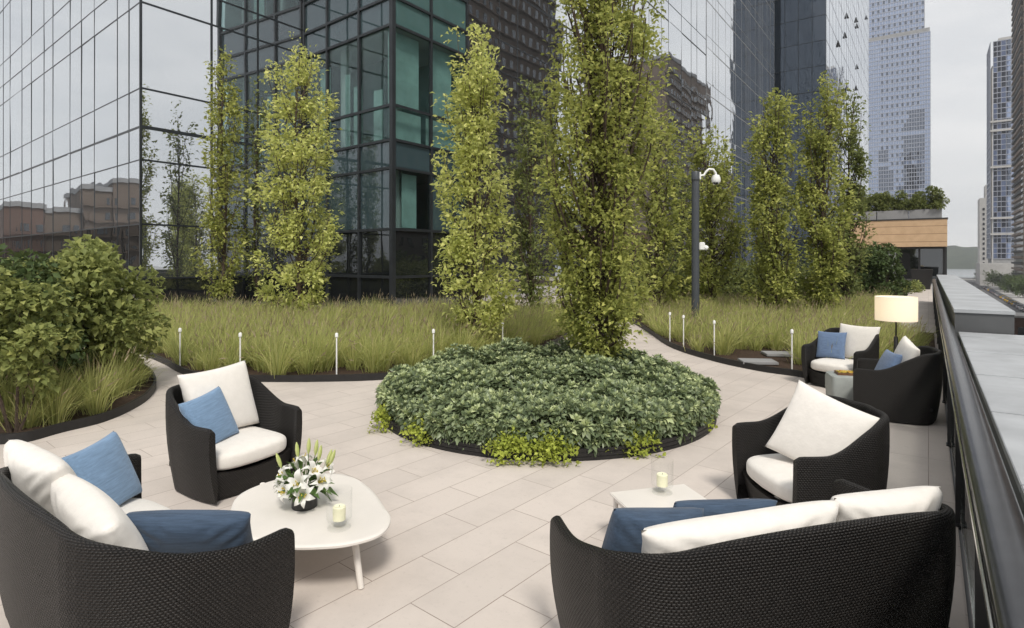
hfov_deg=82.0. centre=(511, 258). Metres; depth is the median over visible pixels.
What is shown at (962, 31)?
sky
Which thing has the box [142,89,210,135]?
window
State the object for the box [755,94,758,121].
window
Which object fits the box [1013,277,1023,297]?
street tree
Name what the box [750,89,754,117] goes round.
window
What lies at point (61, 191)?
window
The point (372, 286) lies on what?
window
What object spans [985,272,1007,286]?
street tree
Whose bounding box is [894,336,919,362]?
back cushion
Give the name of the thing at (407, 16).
window
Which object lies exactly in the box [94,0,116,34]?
window
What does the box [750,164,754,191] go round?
window
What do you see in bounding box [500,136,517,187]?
window
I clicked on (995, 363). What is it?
parapet wall
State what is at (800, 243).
window
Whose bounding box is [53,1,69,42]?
window
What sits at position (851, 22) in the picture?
window
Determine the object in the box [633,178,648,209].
window
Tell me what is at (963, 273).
river
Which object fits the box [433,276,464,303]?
window
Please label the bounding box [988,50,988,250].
window
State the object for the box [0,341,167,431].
ornamental grass
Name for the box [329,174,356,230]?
window
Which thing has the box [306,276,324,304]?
window
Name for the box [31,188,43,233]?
window
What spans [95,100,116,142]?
window
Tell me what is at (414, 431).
sedum clump
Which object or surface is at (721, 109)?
window
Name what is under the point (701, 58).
window
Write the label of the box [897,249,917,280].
window
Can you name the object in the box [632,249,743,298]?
background shrub
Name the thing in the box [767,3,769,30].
window
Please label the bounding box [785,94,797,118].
window
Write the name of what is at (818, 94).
window
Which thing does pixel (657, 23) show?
window
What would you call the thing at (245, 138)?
window
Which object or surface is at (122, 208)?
window
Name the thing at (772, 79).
window
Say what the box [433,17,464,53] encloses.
window
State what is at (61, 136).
window
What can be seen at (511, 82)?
window
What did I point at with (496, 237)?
window
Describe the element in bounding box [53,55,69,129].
window
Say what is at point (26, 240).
window
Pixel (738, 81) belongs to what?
window
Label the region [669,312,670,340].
path light
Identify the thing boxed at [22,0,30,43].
window
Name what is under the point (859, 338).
back cushion
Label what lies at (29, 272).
viburnum shrub
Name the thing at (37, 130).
window
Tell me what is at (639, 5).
window
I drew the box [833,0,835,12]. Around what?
window
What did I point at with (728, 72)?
window
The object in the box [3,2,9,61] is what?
window
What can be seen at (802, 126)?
window
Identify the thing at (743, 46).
window
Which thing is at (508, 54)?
window
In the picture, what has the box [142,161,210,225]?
window
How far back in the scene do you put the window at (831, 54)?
78.88 m
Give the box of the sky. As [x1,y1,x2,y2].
[925,0,1012,246]
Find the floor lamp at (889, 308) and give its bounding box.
[875,295,917,352]
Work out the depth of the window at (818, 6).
75.19 m
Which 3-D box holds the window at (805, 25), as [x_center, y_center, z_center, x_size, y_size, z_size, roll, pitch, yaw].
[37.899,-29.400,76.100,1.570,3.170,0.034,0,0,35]
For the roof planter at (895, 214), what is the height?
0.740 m
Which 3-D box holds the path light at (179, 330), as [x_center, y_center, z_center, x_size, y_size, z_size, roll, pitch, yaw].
[-5.920,1.593,10.500,0.054,0.715,0.054,0,0,35]
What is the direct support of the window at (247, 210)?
in the mirror glass building at (103, 104)
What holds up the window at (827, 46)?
in the dark glass tower at (813, 39)
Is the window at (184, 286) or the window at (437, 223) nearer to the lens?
the window at (184, 286)
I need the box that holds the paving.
[0,280,968,627]
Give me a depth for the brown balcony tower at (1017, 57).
316.66 m
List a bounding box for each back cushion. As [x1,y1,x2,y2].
[3,439,76,515]
[50,474,148,550]
[177,360,259,427]
[641,500,838,552]
[765,380,879,459]
[830,486,942,521]
[839,323,879,358]
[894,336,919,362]
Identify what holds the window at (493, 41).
in the glass wing building at (522, 29)
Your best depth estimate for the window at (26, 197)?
30.61 m
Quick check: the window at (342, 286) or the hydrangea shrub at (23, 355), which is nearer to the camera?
the hydrangea shrub at (23, 355)
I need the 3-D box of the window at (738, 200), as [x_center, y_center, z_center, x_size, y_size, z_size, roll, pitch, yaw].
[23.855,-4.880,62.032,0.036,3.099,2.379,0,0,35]
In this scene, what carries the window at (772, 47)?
in the residential wing building at (739, 57)
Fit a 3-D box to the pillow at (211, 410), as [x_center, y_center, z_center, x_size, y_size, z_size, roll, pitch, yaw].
[-2.607,1.386,5.083,0.151,0.460,0.460,-23,1,16]
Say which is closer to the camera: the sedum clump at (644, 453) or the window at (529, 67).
the sedum clump at (644, 453)
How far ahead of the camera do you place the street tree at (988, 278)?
360.18 m
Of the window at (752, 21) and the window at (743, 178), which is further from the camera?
the window at (752, 21)
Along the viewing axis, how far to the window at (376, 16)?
22.64 m
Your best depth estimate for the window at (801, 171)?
76.08 m
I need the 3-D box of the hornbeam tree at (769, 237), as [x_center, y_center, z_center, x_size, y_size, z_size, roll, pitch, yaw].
[8.018,-1.610,18.080,2.068,7.334,2.130,0,0,35]
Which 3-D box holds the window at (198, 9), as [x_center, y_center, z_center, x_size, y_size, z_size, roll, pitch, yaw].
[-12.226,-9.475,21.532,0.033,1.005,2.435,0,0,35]
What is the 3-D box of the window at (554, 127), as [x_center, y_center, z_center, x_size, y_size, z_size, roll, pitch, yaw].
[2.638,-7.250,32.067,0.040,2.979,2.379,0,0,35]
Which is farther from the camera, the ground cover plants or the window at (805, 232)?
the window at (805, 232)
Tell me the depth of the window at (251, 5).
23.69 m
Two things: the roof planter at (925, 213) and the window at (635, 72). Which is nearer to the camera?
the window at (635, 72)
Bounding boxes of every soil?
[0,367,153,432]
[632,291,934,370]
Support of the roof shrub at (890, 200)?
in the roof planter at (895, 214)
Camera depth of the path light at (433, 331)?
10.34 m
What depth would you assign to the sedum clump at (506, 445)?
5.75 m
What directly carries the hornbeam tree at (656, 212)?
on the soil at (784, 362)
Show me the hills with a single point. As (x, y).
(958, 257)
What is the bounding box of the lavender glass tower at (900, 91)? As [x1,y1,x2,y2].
[869,0,930,210]
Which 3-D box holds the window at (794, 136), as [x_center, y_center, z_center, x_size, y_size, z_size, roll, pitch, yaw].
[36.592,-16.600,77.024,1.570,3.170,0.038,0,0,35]
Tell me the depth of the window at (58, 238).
26.81 m
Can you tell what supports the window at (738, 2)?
in the residential wing building at (739, 57)
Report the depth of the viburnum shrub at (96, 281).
8.36 m
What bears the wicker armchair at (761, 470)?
on the paving
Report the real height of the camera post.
4.501 m
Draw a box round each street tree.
[982,269,1000,285]
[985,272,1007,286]
[996,274,1013,291]
[1000,275,1019,293]
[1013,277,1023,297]
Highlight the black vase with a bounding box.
[292,484,317,511]
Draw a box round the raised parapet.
[937,275,1015,345]
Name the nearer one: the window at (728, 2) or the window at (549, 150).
the window at (549, 150)
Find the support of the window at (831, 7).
in the dark glass tower at (813, 39)
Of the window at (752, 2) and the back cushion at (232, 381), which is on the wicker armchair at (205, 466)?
the back cushion at (232, 381)
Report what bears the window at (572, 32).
in the glass wing building at (522, 29)
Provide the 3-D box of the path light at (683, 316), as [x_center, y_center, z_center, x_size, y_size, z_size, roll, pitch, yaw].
[3.758,1.593,12.900,0.054,0.715,0.054,0,0,35]
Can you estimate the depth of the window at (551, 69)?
31.61 m
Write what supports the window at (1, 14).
in the mirror glass building at (103, 104)
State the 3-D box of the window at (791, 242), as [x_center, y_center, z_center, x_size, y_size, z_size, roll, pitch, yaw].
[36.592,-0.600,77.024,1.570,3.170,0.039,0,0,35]
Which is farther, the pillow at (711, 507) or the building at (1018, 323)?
the building at (1018, 323)
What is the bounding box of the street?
[964,280,1023,312]
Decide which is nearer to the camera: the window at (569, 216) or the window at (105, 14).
the window at (105, 14)
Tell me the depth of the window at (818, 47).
75.19 m
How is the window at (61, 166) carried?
in the mirror glass building at (103, 104)
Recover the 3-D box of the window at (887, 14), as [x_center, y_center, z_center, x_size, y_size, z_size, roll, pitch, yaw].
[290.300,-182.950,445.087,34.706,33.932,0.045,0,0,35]
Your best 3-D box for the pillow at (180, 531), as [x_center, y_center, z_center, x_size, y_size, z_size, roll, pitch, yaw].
[-1.593,1.431,2.954,0.600,0.420,0.182,2,26,-5]
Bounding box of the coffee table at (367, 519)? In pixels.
[231,470,390,588]
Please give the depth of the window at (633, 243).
40.66 m
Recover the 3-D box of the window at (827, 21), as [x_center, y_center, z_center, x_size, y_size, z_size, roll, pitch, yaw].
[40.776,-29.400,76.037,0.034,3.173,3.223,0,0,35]
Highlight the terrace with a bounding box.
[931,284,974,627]
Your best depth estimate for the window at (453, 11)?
24.72 m
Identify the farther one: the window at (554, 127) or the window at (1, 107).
the window at (1, 107)
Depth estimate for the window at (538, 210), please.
30.16 m
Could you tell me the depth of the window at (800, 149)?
76.28 m
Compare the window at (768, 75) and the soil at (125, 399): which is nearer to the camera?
the soil at (125, 399)
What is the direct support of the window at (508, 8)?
in the glass wing building at (522, 29)
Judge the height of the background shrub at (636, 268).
2.500 m
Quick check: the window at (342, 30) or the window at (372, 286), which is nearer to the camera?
the window at (372, 286)
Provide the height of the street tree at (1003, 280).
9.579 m
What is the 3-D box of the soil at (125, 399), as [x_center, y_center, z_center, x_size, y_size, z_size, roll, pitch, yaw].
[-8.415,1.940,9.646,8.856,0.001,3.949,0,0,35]
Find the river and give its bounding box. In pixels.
[947,269,975,277]
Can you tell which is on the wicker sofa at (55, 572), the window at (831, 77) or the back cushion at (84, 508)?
the back cushion at (84, 508)
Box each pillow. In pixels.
[62,431,141,504]
[126,510,252,552]
[178,386,238,442]
[602,507,703,552]
[673,499,776,516]
[816,331,846,359]
[874,349,902,369]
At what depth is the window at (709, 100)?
53.80 m
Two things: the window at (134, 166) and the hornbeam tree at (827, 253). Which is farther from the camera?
the window at (134, 166)
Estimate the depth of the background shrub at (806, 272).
24.15 m
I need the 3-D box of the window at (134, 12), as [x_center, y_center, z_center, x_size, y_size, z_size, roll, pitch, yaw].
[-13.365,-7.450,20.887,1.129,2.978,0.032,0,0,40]
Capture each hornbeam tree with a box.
[189,45,255,303]
[233,76,272,301]
[242,29,344,315]
[428,19,524,349]
[496,75,559,312]
[527,0,677,374]
[620,92,690,309]
[646,158,720,290]
[668,117,753,304]
[739,87,809,310]
[792,70,860,311]
[826,88,878,301]
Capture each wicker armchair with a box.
[165,376,301,504]
[732,395,889,505]
[801,327,878,386]
[853,346,942,424]
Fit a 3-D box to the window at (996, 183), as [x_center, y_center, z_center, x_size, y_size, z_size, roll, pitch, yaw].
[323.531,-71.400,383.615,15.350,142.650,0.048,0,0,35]
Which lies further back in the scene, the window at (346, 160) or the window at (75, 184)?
the window at (75, 184)
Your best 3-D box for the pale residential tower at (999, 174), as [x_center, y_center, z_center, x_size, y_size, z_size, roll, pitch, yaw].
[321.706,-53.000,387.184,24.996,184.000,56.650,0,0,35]
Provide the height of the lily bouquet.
0.488 m
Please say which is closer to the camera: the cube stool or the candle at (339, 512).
the candle at (339, 512)
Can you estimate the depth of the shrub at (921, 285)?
34.91 m
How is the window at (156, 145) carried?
in the mirror glass building at (103, 104)
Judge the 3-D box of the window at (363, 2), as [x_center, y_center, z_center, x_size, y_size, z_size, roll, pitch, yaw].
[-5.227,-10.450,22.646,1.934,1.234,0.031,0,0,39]
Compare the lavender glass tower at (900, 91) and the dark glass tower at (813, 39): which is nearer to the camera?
the dark glass tower at (813, 39)
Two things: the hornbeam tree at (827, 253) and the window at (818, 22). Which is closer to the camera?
the hornbeam tree at (827, 253)
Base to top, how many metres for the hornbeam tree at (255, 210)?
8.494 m
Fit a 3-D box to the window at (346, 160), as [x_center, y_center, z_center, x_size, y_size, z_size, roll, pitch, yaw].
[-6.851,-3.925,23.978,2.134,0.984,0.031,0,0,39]
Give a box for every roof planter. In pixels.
[852,211,876,219]
[877,210,908,219]
[909,209,941,218]
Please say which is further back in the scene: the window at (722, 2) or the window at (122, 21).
the window at (722, 2)
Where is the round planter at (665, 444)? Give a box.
[382,374,716,461]
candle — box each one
[333,504,345,521]
[657,472,667,487]
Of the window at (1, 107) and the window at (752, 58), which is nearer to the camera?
the window at (1, 107)
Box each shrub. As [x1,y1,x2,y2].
[0,243,92,403]
[0,265,83,432]
[3,234,171,377]
[554,270,635,304]
[584,254,666,293]
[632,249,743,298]
[709,267,761,297]
[713,259,804,298]
[762,254,863,296]
[849,241,912,299]
[865,192,887,211]
[876,189,907,210]
[893,191,929,209]
[893,281,919,293]
[909,279,925,292]
[918,185,949,209]
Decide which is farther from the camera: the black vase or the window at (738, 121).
the window at (738, 121)
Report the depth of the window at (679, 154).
46.62 m
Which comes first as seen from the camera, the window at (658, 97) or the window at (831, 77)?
the window at (658, 97)
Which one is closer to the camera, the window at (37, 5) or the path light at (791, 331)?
the path light at (791, 331)
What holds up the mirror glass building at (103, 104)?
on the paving
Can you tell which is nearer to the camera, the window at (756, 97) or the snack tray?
the snack tray
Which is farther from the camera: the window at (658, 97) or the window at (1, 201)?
the window at (658, 97)
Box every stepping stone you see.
[737,358,778,364]
[761,351,790,356]
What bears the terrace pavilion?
on the paving
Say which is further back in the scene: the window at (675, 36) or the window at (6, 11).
the window at (675, 36)
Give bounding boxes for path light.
[178,328,181,365]
[238,332,241,361]
[335,333,337,373]
[432,329,434,355]
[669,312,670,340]
[682,315,684,346]
[713,320,715,354]
[790,329,793,368]
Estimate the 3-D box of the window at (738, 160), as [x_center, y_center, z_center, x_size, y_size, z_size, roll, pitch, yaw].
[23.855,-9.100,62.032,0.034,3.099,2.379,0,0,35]
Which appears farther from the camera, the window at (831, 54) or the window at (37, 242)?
the window at (831, 54)
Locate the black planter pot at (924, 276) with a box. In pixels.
[911,269,932,288]
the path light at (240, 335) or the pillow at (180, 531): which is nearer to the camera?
the pillow at (180, 531)
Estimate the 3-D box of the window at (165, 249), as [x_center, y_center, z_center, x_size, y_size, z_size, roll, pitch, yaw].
[-12.226,-0.250,21.532,0.032,1.855,2.435,0,0,35]
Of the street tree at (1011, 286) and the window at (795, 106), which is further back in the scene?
the street tree at (1011, 286)
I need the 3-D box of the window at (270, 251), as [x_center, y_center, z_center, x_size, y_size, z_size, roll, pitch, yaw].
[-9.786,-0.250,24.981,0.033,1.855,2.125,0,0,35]
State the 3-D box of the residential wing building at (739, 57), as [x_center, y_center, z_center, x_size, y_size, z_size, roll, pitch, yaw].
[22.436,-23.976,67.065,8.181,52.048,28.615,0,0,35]
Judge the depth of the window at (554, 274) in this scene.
31.44 m
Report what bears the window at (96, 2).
in the mirror glass building at (103, 104)
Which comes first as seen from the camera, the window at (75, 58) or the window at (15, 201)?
the window at (75, 58)
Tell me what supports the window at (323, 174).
in the teal glass building at (390, 58)
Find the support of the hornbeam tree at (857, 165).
on the soil at (784, 362)
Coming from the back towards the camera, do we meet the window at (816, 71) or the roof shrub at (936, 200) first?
the window at (816, 71)
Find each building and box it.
[0,0,340,307]
[303,0,468,310]
[469,0,705,302]
[706,0,773,265]
[978,185,987,262]
[1014,312,1023,334]
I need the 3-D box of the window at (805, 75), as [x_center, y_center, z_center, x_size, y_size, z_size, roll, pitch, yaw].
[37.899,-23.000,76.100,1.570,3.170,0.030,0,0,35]
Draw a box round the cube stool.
[825,371,852,399]
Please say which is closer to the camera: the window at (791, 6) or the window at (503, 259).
the window at (503, 259)
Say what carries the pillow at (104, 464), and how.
on the wicker sofa at (55, 572)
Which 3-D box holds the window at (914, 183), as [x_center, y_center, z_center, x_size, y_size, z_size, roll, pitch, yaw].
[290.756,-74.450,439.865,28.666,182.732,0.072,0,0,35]
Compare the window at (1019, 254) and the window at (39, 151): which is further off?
the window at (1019, 254)
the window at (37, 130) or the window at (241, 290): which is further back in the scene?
the window at (37, 130)
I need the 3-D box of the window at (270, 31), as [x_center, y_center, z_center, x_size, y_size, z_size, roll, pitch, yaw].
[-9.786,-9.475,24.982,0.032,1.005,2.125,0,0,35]
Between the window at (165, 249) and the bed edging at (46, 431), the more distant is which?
the window at (165, 249)
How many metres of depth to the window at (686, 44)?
48.74 m
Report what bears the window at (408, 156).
in the teal glass building at (390, 58)
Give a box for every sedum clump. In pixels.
[367,402,392,433]
[398,411,432,446]
[481,425,543,465]
[521,427,580,467]
[607,420,665,459]
[699,415,717,431]
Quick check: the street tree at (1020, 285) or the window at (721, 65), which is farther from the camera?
the street tree at (1020, 285)
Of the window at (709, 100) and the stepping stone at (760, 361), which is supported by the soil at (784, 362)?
the stepping stone at (760, 361)
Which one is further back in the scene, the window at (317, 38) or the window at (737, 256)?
the window at (737, 256)
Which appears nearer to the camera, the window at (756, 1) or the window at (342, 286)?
the window at (342, 286)
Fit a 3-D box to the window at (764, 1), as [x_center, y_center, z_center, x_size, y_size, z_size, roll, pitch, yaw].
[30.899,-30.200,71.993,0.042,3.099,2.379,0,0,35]
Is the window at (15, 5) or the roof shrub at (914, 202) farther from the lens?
the roof shrub at (914, 202)
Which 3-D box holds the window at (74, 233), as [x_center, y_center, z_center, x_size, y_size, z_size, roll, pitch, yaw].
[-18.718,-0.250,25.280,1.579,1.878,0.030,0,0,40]
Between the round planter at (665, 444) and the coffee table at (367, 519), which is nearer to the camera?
the coffee table at (367, 519)
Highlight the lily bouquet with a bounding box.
[273,438,337,507]
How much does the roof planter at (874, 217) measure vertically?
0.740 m
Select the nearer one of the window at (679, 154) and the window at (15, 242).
the window at (15, 242)
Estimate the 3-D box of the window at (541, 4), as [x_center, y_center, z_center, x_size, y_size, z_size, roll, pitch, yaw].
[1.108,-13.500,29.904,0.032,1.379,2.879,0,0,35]
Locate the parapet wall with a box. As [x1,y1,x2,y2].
[958,332,1023,516]
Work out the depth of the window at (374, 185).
22.64 m
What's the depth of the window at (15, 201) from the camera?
32.00 m
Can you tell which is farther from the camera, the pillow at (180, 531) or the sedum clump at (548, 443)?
the sedum clump at (548, 443)
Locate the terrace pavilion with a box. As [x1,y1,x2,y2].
[848,217,947,283]
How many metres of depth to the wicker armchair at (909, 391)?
7.06 m
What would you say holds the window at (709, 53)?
in the residential wing building at (739, 57)
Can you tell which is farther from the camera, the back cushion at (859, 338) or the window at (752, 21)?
the window at (752, 21)
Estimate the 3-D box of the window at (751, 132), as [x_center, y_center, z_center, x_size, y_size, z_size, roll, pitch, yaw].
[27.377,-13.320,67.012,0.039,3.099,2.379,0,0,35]
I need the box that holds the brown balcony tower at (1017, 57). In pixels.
[1011,0,1023,277]
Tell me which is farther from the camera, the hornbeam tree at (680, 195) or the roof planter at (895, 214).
the roof planter at (895, 214)
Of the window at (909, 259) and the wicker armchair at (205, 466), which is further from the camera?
the window at (909, 259)
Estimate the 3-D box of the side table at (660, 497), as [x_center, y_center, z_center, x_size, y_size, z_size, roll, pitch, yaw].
[1.058,1.826,3.959,0.600,0.341,0.600,0,0,-16]
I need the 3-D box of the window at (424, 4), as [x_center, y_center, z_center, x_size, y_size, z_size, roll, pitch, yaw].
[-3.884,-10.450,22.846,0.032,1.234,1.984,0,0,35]
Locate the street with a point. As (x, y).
(972, 282)
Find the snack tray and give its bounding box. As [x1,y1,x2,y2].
[834,370,852,375]
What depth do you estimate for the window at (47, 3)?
28.08 m
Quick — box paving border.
[887,288,966,627]
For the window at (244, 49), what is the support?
in the mirror glass building at (103, 104)
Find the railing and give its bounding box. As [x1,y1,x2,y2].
[932,279,1023,627]
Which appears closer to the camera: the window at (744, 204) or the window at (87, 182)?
the window at (87, 182)
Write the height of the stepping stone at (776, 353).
0.050 m
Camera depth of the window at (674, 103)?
46.61 m
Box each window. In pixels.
[0,0,138,236]
[0,11,2,64]
[0,105,2,155]
[0,199,2,237]
[0,233,137,299]
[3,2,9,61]
[10,0,21,55]
[10,90,21,150]
[10,194,21,236]
[10,236,21,262]
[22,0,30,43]
[22,84,30,145]
[22,191,30,234]
[31,74,43,140]
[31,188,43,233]
[31,234,43,260]
[32,0,43,34]
[44,0,51,23]
[44,68,51,134]
[44,186,51,232]
[53,0,68,14]
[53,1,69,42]
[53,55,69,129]
[53,123,69,158]
[53,154,69,183]
[53,180,69,231]
[53,232,69,258]
[70,47,80,121]
[70,177,80,230]
[70,231,80,248]
[81,37,93,115]
[81,174,93,228]
[81,229,93,246]
[94,0,104,8]
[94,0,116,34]
[94,20,116,109]
[94,137,116,171]
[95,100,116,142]
[95,167,116,227]
[95,227,116,251]
[117,164,127,225]
[118,12,127,97]
[118,226,127,269]
[129,4,138,92]
[129,161,138,224]
[129,225,138,277]
[142,0,210,22]
[142,3,210,101]
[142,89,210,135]
[142,129,210,166]
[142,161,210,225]
[142,225,210,277]
[143,278,210,307]
[213,0,256,37]
[213,26,256,110]
[213,104,256,142]
[213,142,256,172]
[213,170,256,227]
[213,229,256,275]
[213,277,255,306]
[223,0,256,12]
[259,0,302,28]
[259,16,302,51]
[259,41,302,121]
[259,115,302,147]
[259,149,302,178]
[259,176,302,228]
[259,230,302,274]
[259,276,302,305]
[306,0,324,31]
[306,27,324,54]
[306,157,324,178]
[306,181,324,231]
[306,234,324,273]
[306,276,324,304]
[329,0,356,20]
[329,13,356,46]
[329,148,356,174]
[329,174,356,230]
[329,232,356,274]
[329,277,356,306]
[361,0,376,6]
[361,0,388,33]
[361,142,388,170]
[361,169,388,228]
[361,231,388,275]
[361,278,388,308]
[396,0,428,37]
[396,142,428,171]
[396,231,428,275]
[396,277,428,307]
[406,0,428,10]
[433,0,464,28]
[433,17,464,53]
[433,150,464,177]
[433,176,464,230]
[433,233,465,274]
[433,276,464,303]
[469,0,498,38]
[469,25,498,69]
[469,59,498,133]
[469,184,498,233]
[469,234,499,302]
[470,131,498,183]
[500,0,517,47]
[500,0,705,275]
[500,72,517,139]
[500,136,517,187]
[500,188,517,234]
[500,236,517,300]
[518,0,548,63]
[518,50,548,91]
[518,80,548,148]
[518,141,548,192]
[518,190,548,236]
[518,237,548,297]
[527,0,548,13]
[549,0,570,28]
[549,17,571,75]
[549,66,569,97]
[549,94,570,152]
[549,150,569,194]
[549,197,570,236]
[549,238,570,295]
[572,32,583,81]
[572,204,583,236]
[633,1,648,59]
[633,72,648,112]
[633,133,648,170]
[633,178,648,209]
[633,210,648,242]
[633,243,648,285]
[649,4,660,66]
[649,82,660,119]
[669,0,680,13]
[669,22,681,81]
[669,94,680,130]
[669,146,680,186]
[682,0,690,23]
[682,34,690,88]
[697,0,705,38]
[697,48,705,99]
[707,0,773,174]
[707,1,712,39]
[707,48,712,85]
[707,95,712,129]
[707,146,768,265]
[719,0,724,8]
[719,16,725,52]
[719,60,724,94]
[719,104,724,137]
[726,0,730,16]
[726,24,730,57]
[726,66,730,99]
[726,109,730,141]
[736,0,740,28]
[736,35,740,67]
[736,76,741,107]
[736,116,741,147]
[736,157,740,186]
[736,197,741,226]
[736,240,740,264]
[742,3,745,34]
[742,42,745,72]
[742,81,745,111]
[742,121,745,150]
[742,160,745,188]
[742,199,745,225]
[742,239,745,260]
[750,0,754,8]
[750,14,754,45]
[750,51,754,82]
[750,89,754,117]
[750,127,754,154]
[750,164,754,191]
[750,239,754,264]
[755,0,758,14]
[755,21,758,50]
[755,57,758,86]
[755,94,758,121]
[763,0,766,25]
[763,32,766,60]
[763,67,766,94]
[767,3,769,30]
[767,37,769,63]
[767,71,769,96]
[771,10,773,35]
[771,43,773,68]
[771,76,773,100]
[774,0,797,272]
[785,0,797,22]
[785,45,797,70]
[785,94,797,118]
[785,119,797,143]
[785,242,797,265]
[799,0,811,19]
[799,18,811,43]
[799,42,811,68]
[799,67,811,92]
[799,92,811,117]
[799,117,811,142]
[799,143,811,166]
[799,168,811,191]
[799,225,811,240]
[799,242,811,265]
[812,0,825,16]
[812,15,825,41]
[812,40,825,66]
[812,65,825,90]
[812,90,825,116]
[812,117,824,138]
[826,0,829,21]
[826,15,829,45]
[826,41,829,70]
[826,66,829,87]
[830,1,832,28]
[830,25,832,52]
[830,49,832,75]
[830,73,832,99]
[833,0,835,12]
[833,0,868,228]
[833,9,835,35]
[833,56,835,81]
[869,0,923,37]
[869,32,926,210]
[872,0,923,37]
[879,34,924,209]
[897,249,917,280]
[920,249,942,281]
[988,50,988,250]
[994,39,1013,257]
[994,57,1013,257]
[1014,3,1022,273]
[1018,327,1023,334]
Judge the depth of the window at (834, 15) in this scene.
81.38 m
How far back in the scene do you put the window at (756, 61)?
68.51 m
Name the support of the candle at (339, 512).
in the candle holder
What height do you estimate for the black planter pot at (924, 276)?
1.300 m
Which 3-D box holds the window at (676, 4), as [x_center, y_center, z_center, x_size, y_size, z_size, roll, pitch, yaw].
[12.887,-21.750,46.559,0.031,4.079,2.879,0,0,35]
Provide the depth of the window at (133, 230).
20.90 m
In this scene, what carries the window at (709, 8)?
in the residential wing building at (739, 57)
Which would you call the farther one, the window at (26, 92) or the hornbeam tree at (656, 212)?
the window at (26, 92)
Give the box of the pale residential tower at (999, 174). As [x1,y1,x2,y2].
[976,36,1013,285]
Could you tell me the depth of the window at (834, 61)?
81.38 m
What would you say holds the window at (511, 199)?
in the glass wing building at (522, 29)
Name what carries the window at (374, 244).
in the teal glass building at (390, 58)
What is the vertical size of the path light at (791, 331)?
0.715 m
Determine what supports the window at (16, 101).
in the mirror glass building at (103, 104)
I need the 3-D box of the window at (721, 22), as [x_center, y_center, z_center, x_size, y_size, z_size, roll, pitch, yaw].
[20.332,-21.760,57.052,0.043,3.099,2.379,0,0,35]
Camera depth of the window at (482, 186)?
26.62 m
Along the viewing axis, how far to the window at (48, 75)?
27.97 m
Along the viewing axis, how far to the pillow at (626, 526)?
2.69 m
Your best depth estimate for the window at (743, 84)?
63.67 m
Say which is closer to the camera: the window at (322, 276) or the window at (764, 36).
the window at (322, 276)
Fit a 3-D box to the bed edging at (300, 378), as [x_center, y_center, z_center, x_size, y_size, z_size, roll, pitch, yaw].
[-1.698,1.945,14.444,14.171,0.110,7.318,0,0,-36]
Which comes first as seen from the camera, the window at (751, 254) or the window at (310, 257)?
the window at (310, 257)
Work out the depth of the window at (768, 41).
73.63 m
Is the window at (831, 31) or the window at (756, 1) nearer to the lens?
the window at (756, 1)
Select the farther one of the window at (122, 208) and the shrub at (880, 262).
the shrub at (880, 262)
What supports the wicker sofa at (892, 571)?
on the paving
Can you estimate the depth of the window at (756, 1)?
68.90 m
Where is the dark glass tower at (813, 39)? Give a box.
[774,0,868,272]
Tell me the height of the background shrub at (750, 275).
2.155 m
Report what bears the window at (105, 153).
in the mirror glass building at (103, 104)
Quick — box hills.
[947,245,977,268]
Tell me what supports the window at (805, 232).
in the dark glass tower at (813, 39)
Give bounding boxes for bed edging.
[0,365,156,444]
[134,331,569,381]
[632,319,803,377]
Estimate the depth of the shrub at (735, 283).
26.36 m
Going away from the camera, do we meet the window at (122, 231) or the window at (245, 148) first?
the window at (122, 231)
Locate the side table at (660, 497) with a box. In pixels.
[610,484,705,508]
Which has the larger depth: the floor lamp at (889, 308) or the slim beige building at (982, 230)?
the slim beige building at (982, 230)
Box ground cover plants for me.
[374,337,721,456]
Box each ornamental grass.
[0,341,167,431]
[135,287,577,378]
[620,285,937,364]
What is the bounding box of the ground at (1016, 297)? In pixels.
[961,278,1023,303]
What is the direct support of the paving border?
on the paving
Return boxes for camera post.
[691,168,720,320]
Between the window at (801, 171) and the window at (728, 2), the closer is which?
the window at (728, 2)
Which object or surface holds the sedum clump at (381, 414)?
in the round planter at (665, 444)
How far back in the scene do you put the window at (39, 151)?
28.19 m
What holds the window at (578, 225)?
in the glass wing building at (522, 29)
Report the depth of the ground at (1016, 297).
286.27 m
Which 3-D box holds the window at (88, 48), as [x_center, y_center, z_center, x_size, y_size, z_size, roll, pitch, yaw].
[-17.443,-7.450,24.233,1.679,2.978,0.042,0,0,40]
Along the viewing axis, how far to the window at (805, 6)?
76.08 m
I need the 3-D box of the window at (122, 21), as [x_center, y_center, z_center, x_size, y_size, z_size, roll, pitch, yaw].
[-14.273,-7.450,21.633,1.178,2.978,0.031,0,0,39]
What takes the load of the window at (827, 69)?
in the dark glass tower at (813, 39)
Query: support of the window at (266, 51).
in the mirror glass building at (103, 104)
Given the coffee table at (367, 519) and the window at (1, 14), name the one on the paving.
the coffee table at (367, 519)
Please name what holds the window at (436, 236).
in the teal glass building at (390, 58)
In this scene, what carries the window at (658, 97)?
in the glass wing building at (522, 29)
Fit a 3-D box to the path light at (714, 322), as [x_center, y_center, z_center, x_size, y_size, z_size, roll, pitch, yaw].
[4.053,1.593,11.800,0.054,0.715,0.054,0,0,35]
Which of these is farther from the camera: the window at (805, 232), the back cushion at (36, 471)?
the window at (805, 232)
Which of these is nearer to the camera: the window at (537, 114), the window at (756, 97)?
the window at (537, 114)
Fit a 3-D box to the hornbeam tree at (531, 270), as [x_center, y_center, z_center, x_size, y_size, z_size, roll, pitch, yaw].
[0.510,-1.561,16.541,1.951,7.029,1.912,0,0,35]
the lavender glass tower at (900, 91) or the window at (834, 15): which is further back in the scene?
the lavender glass tower at (900, 91)
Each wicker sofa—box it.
[0,453,294,627]
[550,479,955,627]

